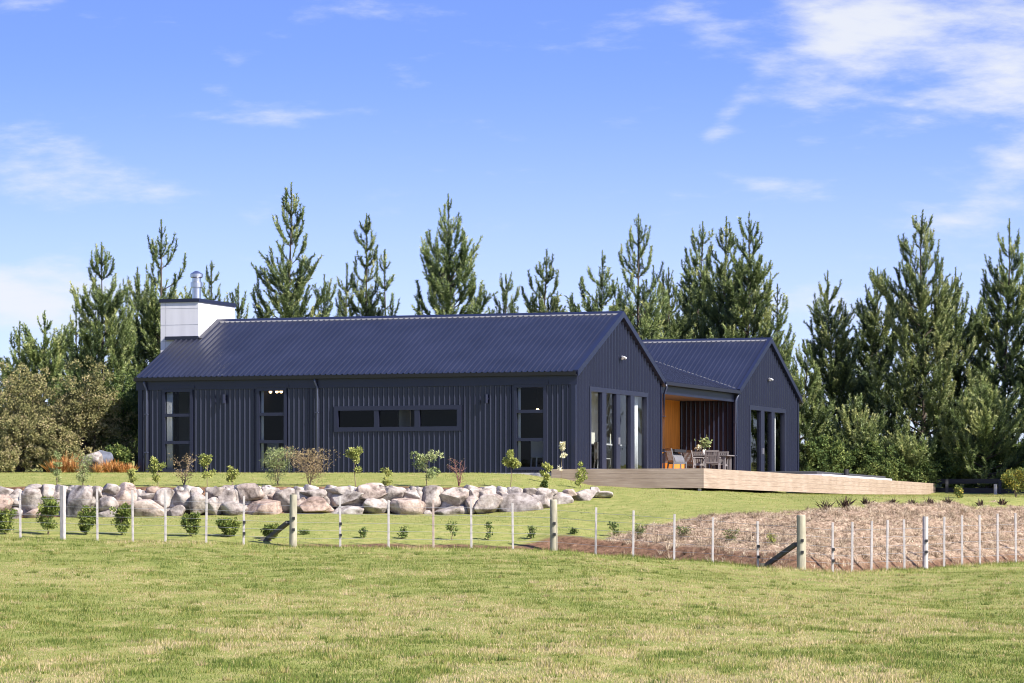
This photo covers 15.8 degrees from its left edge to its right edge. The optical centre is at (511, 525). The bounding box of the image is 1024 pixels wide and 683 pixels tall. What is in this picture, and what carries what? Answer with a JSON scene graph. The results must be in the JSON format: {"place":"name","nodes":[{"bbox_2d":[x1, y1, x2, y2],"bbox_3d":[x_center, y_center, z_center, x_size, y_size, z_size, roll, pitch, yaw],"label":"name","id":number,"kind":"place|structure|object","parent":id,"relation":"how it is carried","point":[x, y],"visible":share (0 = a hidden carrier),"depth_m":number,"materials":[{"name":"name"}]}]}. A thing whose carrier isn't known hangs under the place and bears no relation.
{"place":"outdoors","nodes":[
{"label":"outdoors","id":0,"kind":"place"},
{"bbox_2d":[0,453,1023,682],"bbox_3d":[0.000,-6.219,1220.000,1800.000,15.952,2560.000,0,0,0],"label":"ground","id":1,"kind":"structure","parent":0,"point":[576,540],"depth_m":83.78,"materials":[{"name":"green plant"}]},
{"bbox_2d":[0,508,17,533],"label":"shrub","id":2,"kind":"object","parent":1,"relation":"on","point":[7,515],"visible":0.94,"depth_m":96.58,"materials":[{"name":"green plant"}]},
{"bbox_2d":[0,450,18,472],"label":"bush","id":3,"kind":"object","parent":1,"relation":"on","point":[9,461],"visible":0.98,"depth_m":119.60,"materials":[{"name":"green plant"}]},
{"bbox_2d":[0,321,48,409],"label":"pine tree","id":4,"kind":"object","parent":1,"relation":"on","point":[5,374],"visible":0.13,"depth_m":149.77,"materials":[{"name":"green plant"}]},
{"bbox_2d":[0,361,54,471],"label":"bush","id":5,"kind":"object","parent":1,"relation":"on","point":[12,399],"visible":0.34,"depth_m":122.84,"materials":[{"name":"green plant"}]},
{"bbox_2d":[0,414,56,471],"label":"bush","id":6,"kind":"object","parent":1,"relation":"on","point":[16,440],"visible":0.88,"depth_m":121.06,"materials":[{"name":"green plant"}]},
{"bbox_2d":[3,310,76,459],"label":"pine tree","id":7,"kind":"object","parent":1,"relation":"on","point":[40,358],"visible":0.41,"depth_m":145.62,"materials":[{"name":"green plant"}]},
{"bbox_2d":[2,367,86,471],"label":"bush","id":8,"kind":"object","parent":1,"relation":"on","point":[45,391],"visible":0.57,"depth_m":122.46,"materials":[{"name":"green plant"}]},
{"bbox_2d":[34,496,59,534],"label":"shrub","id":9,"kind":"object","parent":1,"relation":"on","point":[47,510],"visible":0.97,"depth_m":96.72,"materials":[{"name":"green plant"}]},
{"bbox_2d":[48,451,61,484],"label":"sapling","id":10,"kind":"object","parent":1,"relation":"on","point":[56,472],"visible":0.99,"depth_m":107.19,"materials":[{"name":"green plant"}]},
{"bbox_2d":[32,424,86,464],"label":"bush","id":11,"kind":"object","parent":1,"relation":"on","point":[67,442],"visible":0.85,"depth_m":120.89,"materials":[{"name":"green plant"}]},
{"bbox_2d":[60,451,79,472],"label":"orange sedge","id":12,"kind":"object","parent":1,"relation":"on","point":[66,461],"visible":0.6,"depth_m":119.55,"materials":[{"name":"orange plant"}]},
{"bbox_2d":[45,305,96,416],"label":"pine tree","id":13,"kind":"object","parent":1,"relation":"on","point":[66,355],"visible":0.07,"depth_m":151.62,"materials":[{"name":"green plant"}]},
{"bbox_2d":[69,451,95,484],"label":"sapling","id":14,"kind":"object","parent":1,"relation":"on","point":[82,477],"visible":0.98,"depth_m":107.13,"materials":[{"name":"green plant"}]},
{"bbox_2d":[77,505,98,534],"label":"shrub","id":15,"kind":"object","parent":1,"relation":"on","point":[86,524],"visible":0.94,"depth_m":96.71,"materials":[{"name":"green plant"}]},
{"bbox_2d":[42,355,137,471],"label":"bush","id":16,"kind":"object","parent":1,"relation":"on","point":[83,404],"visible":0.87,"depth_m":122.13,"materials":[{"name":"green plant"}]},
{"bbox_2d":[79,451,102,472],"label":"garden boulder","id":17,"kind":"object","parent":1,"relation":"on","point":[98,457],"visible":0.66,"depth_m":119.72,"materials":[{"name":"stone"}]},
{"bbox_2d":[58,241,139,447],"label":"pine tree","id":18,"kind":"object","parent":1,"relation":"on","point":[94,343],"visible":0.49,"depth_m":141.52,"materials":[{"name":"green plant"}]},
{"bbox_2d":[99,450,113,463],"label":"garden boulder","id":19,"kind":"object","parent":1,"relation":"on","point":[106,455],"visible":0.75,"depth_m":120.43,"materials":[{"name":"grey stone"}]},
{"bbox_2d":[87,370,138,461],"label":"bush","id":20,"kind":"object","parent":1,"relation":"on","point":[130,403],"visible":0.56,"depth_m":123.16,"materials":[{"name":"green plant"}]},
{"bbox_2d":[105,442,132,468],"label":"bush","id":21,"kind":"object","parent":1,"relation":"on","point":[119,454],"visible":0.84,"depth_m":120.72,"materials":[{"name":"green plant"}]},
{"bbox_2d":[109,502,130,534],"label":"shrub","id":22,"kind":"object","parent":1,"relation":"on","point":[122,524],"visible":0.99,"depth_m":96.77,"materials":[{"name":"green plant"}]},
{"bbox_2d":[91,267,159,465],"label":"pine tree","id":23,"kind":"object","parent":1,"relation":"on","point":[129,303],"visible":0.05,"depth_m":149.78,"materials":[{"name":"green plant"}]},
{"bbox_2d":[126,469,138,483],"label":"sapling","id":24,"kind":"object","parent":1,"relation":"on","point":[131,473],"visible":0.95,"depth_m":106.95,"materials":[{"name":"green plant"}]},
{"bbox_2d":[146,455,166,481],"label":"sapling","id":25,"kind":"object","parent":1,"relation":"on","point":[154,463],"visible":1,"depth_m":107.17,"materials":[{"name":"green plant"}]},
{"bbox_2d":[125,219,191,455],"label":"pine tree","id":26,"kind":"object","parent":1,"relation":"on","point":[149,315],"visible":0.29,"depth_m":145.59,"materials":[{"name":"green plant"}]},
{"bbox_2d":[168,453,198,484],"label":"sapling","id":27,"kind":"object","parent":1,"relation":"on","point":[185,474],"visible":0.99,"depth_m":107.36,"materials":[{"name":"brown plant"}]},
{"bbox_2d":[180,511,201,535],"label":"shrub","id":28,"kind":"object","parent":1,"relation":"on","point":[190,525],"visible":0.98,"depth_m":96.48,"materials":[{"name":"green plant"}]},
{"bbox_2d":[198,453,216,486],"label":"sapling","id":29,"kind":"object","parent":1,"relation":"on","point":[204,461],"visible":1,"depth_m":106.90,"materials":[{"name":"green plant"}]},
{"bbox_2d":[201,261,233,300],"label":"pine tree","id":30,"kind":"object","parent":1,"relation":"on","point":[211,282],"visible":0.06,"depth_m":147.91,"materials":[{"name":"green plant"}]},
{"bbox_2d":[215,517,241,536],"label":"shrub","id":31,"kind":"object","parent":1,"relation":"on","point":[234,524],"visible":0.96,"depth_m":96.51,"materials":[{"name":"green plant"}]},
{"bbox_2d":[225,465,240,484],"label":"sapling","id":32,"kind":"object","parent":1,"relation":"on","point":[230,475],"visible":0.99,"depth_m":106.96,"materials":[{"name":"green plant"}]},
{"bbox_2d":[223,283,249,318],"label":"pine tree","id":33,"kind":"object","parent":1,"relation":"on","point":[239,311],"visible":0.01,"depth_m":146.92,"materials":[{"name":"green plant"}]},
{"bbox_2d":[260,523,278,538],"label":"shrub","id":34,"kind":"object","parent":1,"relation":"on","point":[266,530],"visible":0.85,"depth_m":96.28,"materials":[{"name":"green plant"}]},
{"bbox_2d":[259,447,296,485],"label":"sapling","id":35,"kind":"object","parent":1,"relation":"on","point":[283,464],"visible":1,"depth_m":107.33,"materials":[{"name":"green plant"}]},
{"bbox_2d":[249,182,332,317],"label":"pine tree","id":36,"kind":"object","parent":1,"relation":"on","point":[286,298],"visible":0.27,"depth_m":142.62,"materials":[{"name":"green plant"}]},
{"bbox_2d":[0,482,612,518],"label":"boulder wall","id":37,"kind":"structure","parent":1,"relation":"on","point":[375,497],"depth_m":105.16,"materials":[{"name":"stone"}]},
{"bbox_2d":[281,446,339,484],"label":"sapling","id":38,"kind":"object","parent":1,"relation":"on","point":[305,460],"visible":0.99,"depth_m":107.28,"materials":[{"name":"brown plant"}]},
{"bbox_2d":[312,274,340,316],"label":"pine tree","id":39,"kind":"object","parent":1,"relation":"on","point":[327,300],"visible":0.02,"depth_m":146.92,"materials":[{"name":"green plant"}]},
{"bbox_2d":[333,262,359,316],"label":"pine tree","id":40,"kind":"object","parent":1,"relation":"on","point":[342,306],"visible":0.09,"depth_m":145.95,"materials":[{"name":"green plant"}]},
{"bbox_2d":[343,445,362,486],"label":"sapling","id":41,"kind":"object","parent":1,"relation":"on","point":[354,454],"visible":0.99,"depth_m":106.93,"materials":[{"name":"green plant"}]},
{"bbox_2d":[346,213,385,316],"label":"pine tree","id":42,"kind":"object","parent":1,"relation":"on","point":[370,309],"visible":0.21,"depth_m":143.88,"materials":[{"name":"green plant"}]},
{"bbox_2d":[380,467,392,485],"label":"sapling","id":43,"kind":"object","parent":1,"relation":"on","point":[387,471],"visible":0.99,"depth_m":106.94,"materials":[{"name":"green plant"}]},
{"bbox_2d":[373,249,400,315],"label":"pine tree","id":44,"kind":"object","parent":1,"relation":"on","point":[386,285],"visible":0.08,"depth_m":146.99,"materials":[{"name":"green plant"}]},
{"bbox_2d":[410,450,443,485],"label":"sapling","id":45,"kind":"object","parent":1,"relation":"on","point":[433,456],"visible":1,"depth_m":107.01,"materials":[{"name":"green plant"}]},
{"bbox_2d":[410,193,498,314],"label":"pine tree","id":46,"kind":"object","parent":1,"relation":"on","point":[441,290],"visible":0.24,"depth_m":141.56,"materials":[{"name":"green plant"}]},
{"bbox_2d":[446,456,466,485],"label":"sapling","id":47,"kind":"object","parent":1,"relation":"on","point":[457,476],"visible":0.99,"depth_m":107.19,"materials":[{"name":"brown plant"}]},
{"bbox_2d":[133,271,802,487],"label":"house","id":48,"kind":"structure","parent":1,"relation":"on","point":[392,393],"depth_m":119.75,"materials":[{"name":"blue metal"}]},
{"bbox_2d":[167,392,172,468],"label":"curtain","id":49,"kind":"object","parent":48,"relation":"hanging from","point":[169,427],"visible":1,"depth_m":120.36,"materials":[{"name":"grey fabric"}]},
{"bbox_2d":[162,389,192,471],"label":"window","id":50,"kind":"structure","parent":48,"relation":"in","point":[164,391],"depth_m":120.15,"materials":[{"name":"metal"}]},
{"bbox_2d":[261,391,263,467],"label":"curtain","id":51,"kind":"object","parent":48,"relation":"hanging from","point":[262,421],"visible":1,"depth_m":119.25,"materials":[{"name":"fabric"}]},
{"bbox_2d":[257,388,286,470],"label":"window","id":52,"kind":"structure","parent":48,"relation":"in","point":[259,414],"depth_m":119.04,"materials":[{"name":"metal"}]},
{"bbox_2d":[267,443,283,464],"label":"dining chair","id":53,"kind":"object","parent":48,"relation":"in","point":[274,445],"visible":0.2,"depth_m":120.09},
{"bbox_2d":[334,405,461,431],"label":"window","id":54,"kind":"structure","parent":48,"relation":"in","point":[417,409],"depth_m":117.50,"materials":[{"name":"metal"}]},
{"bbox_2d":[518,388,520,466],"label":"curtain","id":55,"kind":"object","parent":48,"relation":"hanging from","point":[519,424],"visible":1,"depth_m":116.32,"materials":[{"name":"grey fabric"}]},
{"bbox_2d":[514,384,545,469],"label":"window","id":56,"kind":"structure","parent":48,"relation":"in","point":[516,411],"depth_m":116.06,"materials":[{"name":"metal"}]},
{"bbox_2d":[530,441,542,466],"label":"dining chair","id":57,"kind":"object","parent":48,"relation":"on","point":[536,449],"visible":0.84,"depth_m":116.93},
{"bbox_2d":[593,442,611,468],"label":"dining chair","id":58,"kind":"object","parent":48,"relation":"on","point":[595,450],"visible":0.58,"depth_m":119.69,"materials":[{"name":"grey"}]},
{"bbox_2d":[589,386,647,473],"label":"glazed door","id":59,"kind":"structure","parent":48,"relation":"in","point":[616,393],"depth_m":119.54,"materials":[{"name":"metal"}]},
{"bbox_2d":[635,397,637,468],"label":"curtain","id":60,"kind":"object","parent":48,"relation":"hanging from","point":[636,432],"visible":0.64,"depth_m":122.43,"materials":[{"name":"white fabric"}]},
{"bbox_2d":[749,405,785,470],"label":"glazed door","id":61,"kind":"structure","parent":48,"relation":"in","point":[761,410],"depth_m":137.05,"materials":[{"name":"metal"}]},
{"bbox_2d":[487,270,519,313],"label":"pine tree","id":62,"kind":"object","parent":1,"relation":"on","point":[504,294],"visible":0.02,"depth_m":148.00,"materials":[{"name":"green plant"}]},
{"bbox_2d":[501,449,520,486],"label":"sapling","id":63,"kind":"object","parent":1,"relation":"on","point":[513,462],"visible":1,"depth_m":107.08,"materials":[{"name":"green plant"}]},
{"bbox_2d":[0,535,1023,682],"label":"paddock grass","id":64,"kind":"structure","parent":1,"relation":"on","point":[202,645],"depth_m":53.46,"materials":[{"name":"green plant"}]},
{"bbox_2d":[0,486,1023,571],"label":"wire fence","id":65,"kind":"object","parent":1,"relation":"on","point":[799,544],"visible":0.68,"depth_m":95.11,"materials":[{"name":"white wood"}]},
{"bbox_2d":[509,248,574,312],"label":"pine tree","id":66,"kind":"object","parent":1,"relation":"on","point":[554,302],"visible":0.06,"depth_m":145.78,"materials":[{"name":"green plant"}]},
{"bbox_2d":[540,462,552,480],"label":"sapling","id":67,"kind":"object","parent":1,"relation":"on","point":[545,474],"visible":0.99,"depth_m":111.45,"materials":[{"name":"green plant"}]},
{"bbox_2d":[557,441,566,477],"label":"flowering plant","id":68,"kind":"object","parent":1,"relation":"on","point":[562,445],"visible":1,"depth_m":114.98,"materials":[{"name":"white plant"}]},
{"bbox_2d":[574,461,587,487],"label":"sapling","id":69,"kind":"object","parent":1,"relation":"on","point":[580,478],"visible":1,"depth_m":109.94,"materials":[{"name":"green plant"}]},
{"bbox_2d":[564,250,640,331],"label":"pine tree","id":70,"kind":"object","parent":1,"relation":"on","point":[601,298],"visible":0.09,"depth_m":148.70,"materials":[{"name":"green plant"}]},
{"bbox_2d":[610,214,671,339],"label":"pine tree","id":71,"kind":"object","parent":1,"relation":"on","point":[648,326],"visible":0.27,"depth_m":144.73,"materials":[{"name":"green plant"}]},
{"bbox_2d":[639,267,698,339],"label":"pine tree","id":72,"kind":"object","parent":1,"relation":"on","point":[681,327],"visible":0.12,"depth_m":153.77,"materials":[{"name":"green plant"}]},
{"bbox_2d":[669,221,720,338],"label":"pine tree","id":73,"kind":"object","parent":1,"relation":"on","point":[688,301],"visible":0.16,"depth_m":157.70,"materials":[{"name":"green plant"}]},
{"bbox_2d":[685,216,749,338],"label":"pine tree","id":74,"kind":"object","parent":1,"relation":"on","point":[715,320],"visible":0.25,"depth_m":154.59,"materials":[{"name":"green plant"}]},
{"bbox_2d":[551,468,935,494],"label":"timber deck","id":75,"kind":"structure","parent":1,"relation":"on","point":[682,478],"depth_m":118.30,"materials":[{"name":"brown wood"}]},
{"bbox_2d":[665,448,686,467],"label":"outdoor chair","id":76,"kind":"object","parent":75,"relation":"on","point":[670,456],"visible":0.85,"depth_m":127.02,"materials":[{"name":"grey wood"}]},
{"bbox_2d":[682,450,703,467],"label":"outdoor chair","id":77,"kind":"object","parent":75,"relation":"on","point":[692,463],"visible":0.71,"depth_m":130.42,"materials":[{"name":"grey wood"}]},
{"bbox_2d":[684,455,734,469],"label":"dining table","id":78,"kind":"object","parent":75,"relation":"on","point":[724,457],"visible":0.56,"depth_m":130.88,"materials":[{"name":"grey wood"}]},
{"bbox_2d":[694,434,711,454],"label":"flower vase","id":79,"kind":"object","parent":78,"relation":"on","point":[703,444],"visible":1,"depth_m":131.16,"materials":[{"name":"white ceramic"}]},
{"bbox_2d":[704,450,720,468],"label":"outdoor chair","id":80,"kind":"object","parent":75,"relation":"on","point":[711,457],"visible":0.89,"depth_m":130.11,"materials":[{"name":"grey wood"}]},
{"bbox_2d":[757,469,891,488],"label":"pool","id":81,"kind":"structure","parent":75,"relation":"on","point":[846,473],"depth_m":135.43,"materials":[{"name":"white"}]},
{"bbox_2d":[706,211,792,365],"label":"pine tree","id":82,"kind":"object","parent":1,"relation":"on","point":[747,300],"visible":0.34,"depth_m":152.60,"materials":[{"name":"green plant"}]},
{"bbox_2d":[768,283,806,457],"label":"pine tree","id":83,"kind":"object","parent":1,"relation":"on","point":[783,349],"visible":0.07,"depth_m":157.81,"materials":[{"name":"green plant"}]},
{"bbox_2d":[602,497,1023,570],"bbox_3d":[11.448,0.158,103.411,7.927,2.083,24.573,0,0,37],"label":"mulch bed","id":84,"kind":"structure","parent":1,"relation":"on","point":[950,514],"depth_m":99.32,"materials":[{"name":"plant"}]},
{"bbox_2d":[790,343,835,470],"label":"pine tree","id":85,"kind":"object","parent":1,"relation":"on","point":[812,400],"visible":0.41,"depth_m":156.59,"materials":[{"name":"green plant"}]},
{"bbox_2d":[800,434,855,493],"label":"bush","id":86,"kind":"object","parent":1,"relation":"on","point":[822,455],"visible":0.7,"depth_m":152.69,"materials":[{"name":"green plant"}]},
{"bbox_2d":[791,270,870,452],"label":"pine tree","id":87,"kind":"object","parent":1,"relation":"on","point":[839,374],"visible":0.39,"depth_m":159.36,"materials":[{"name":"green plant"}]},
{"bbox_2d":[837,495,856,507],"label":"flax clump","id":88,"kind":"object","parent":1,"relation":"on","point":[844,503],"visible":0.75,"depth_m":104.97,"materials":[{"name":"green plant"}]},
{"bbox_2d":[825,393,904,471],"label":"pine tree","id":89,"kind":"object","parent":1,"relation":"on","point":[857,420],"visible":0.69,"depth_m":154.68,"materials":[{"name":"green plant"}]},
{"bbox_2d":[844,440,898,491],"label":"bush","id":90,"kind":"object","parent":1,"relation":"on","point":[871,463],"visible":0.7,"depth_m":153.48,"materials":[{"name":"green plant"}]},
{"bbox_2d":[822,267,926,441],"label":"pine tree","id":91,"kind":"object","parent":1,"relation":"on","point":[876,340],"visible":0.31,"depth_m":162.26,"materials":[{"name":"green plant"}]},
{"bbox_2d":[874,419,938,481],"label":"pine tree","id":92,"kind":"object","parent":1,"relation":"on","point":[912,443],"visible":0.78,"depth_m":154.76,"materials":[{"name":"green plant"}]},
{"bbox_2d":[881,444,942,489],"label":"bush","id":93,"kind":"object","parent":1,"relation":"on","point":[907,470],"visible":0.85,"depth_m":154.49,"materials":[{"name":"green plant"}]},
{"bbox_2d":[854,209,986,461],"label":"pine tree","id":94,"kind":"object","parent":1,"relation":"on","point":[922,330],"visible":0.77,"depth_m":157.31,"materials":[{"name":"green plant"}]},
{"bbox_2d":[927,444,980,487],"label":"bush","id":95,"kind":"object","parent":1,"relation":"on","point":[949,470],"visible":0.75,"depth_m":155.84,"materials":[{"name":"green plant"}]},
{"bbox_2d":[921,267,1000,484],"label":"pine tree","id":96,"kind":"object","parent":1,"relation":"on","point":[959,378],"visible":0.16,"depth_m":161.39,"materials":[{"name":"green plant"}]},
{"bbox_2d":[928,479,1023,494],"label":"board fence","id":97,"kind":"object","parent":1,"relation":"on","point":[994,490],"visible":0.45,"depth_m":153.87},
{"bbox_2d":[933,371,1023,487],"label":"pine tree","id":98,"kind":"object","parent":1,"relation":"on","point":[982,417],"visible":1,"depth_m":154.86,"materials":[{"name":"green plant"}]},
{"bbox_2d":[952,436,1019,487],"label":"bush","id":99,"kind":"object","parent":1,"relation":"on","point":[1000,458],"visible":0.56,"depth_m":155.77,"materials":[{"name":"green plant"}]},
{"bbox_2d":[959,217,1023,464],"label":"pine tree","id":100,"kind":"object","parent":1,"relation":"on","point":[1005,286],"visible":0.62,"depth_m":159.58,"materials":[{"name":"green plant"}]},
{"bbox_2d":[999,467,1023,496],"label":"shrub","id":101,"kind":"object","parent":1,"relation":"on","point":[1014,479],"visible":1,"depth_m":115.88,"materials":[{"name":"green plant"}]},
{"bbox_2d":[1002,325,1023,445],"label":"pine tree","id":102,"kind":"object","parent":1,"relation":"on","point":[1013,382],"visible":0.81,"depth_m":158.67,"materials":[{"name":"green plant"}]},
{"bbox_2d":[1003,442,1023,487],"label":"bush","id":103,"kind":"object","parent":1,"relation":"on","point":[1021,465],"visible":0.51,"depth_m":155.45,"materials":[{"name":"green plant"}]},
{"bbox_2d":[0,0,1023,443],"label":"sky","id":104,"kind":"structure","parent":0,"point":[553,125],"materials":[{"name":"blue"}]},
{"bbox_2d":[591,444,626,468],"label":"kitchen island","id":105,"kind":"structure","parent":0,"point":[623,456],"depth_m":120.81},
{"bbox_2d":[663,449,685,468],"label":"outdoor chair","id":106,"kind":"object","parent":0,"point":[678,456],"visible":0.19,"depth_m":128.44,"materials":[{"name":"grey wood"}]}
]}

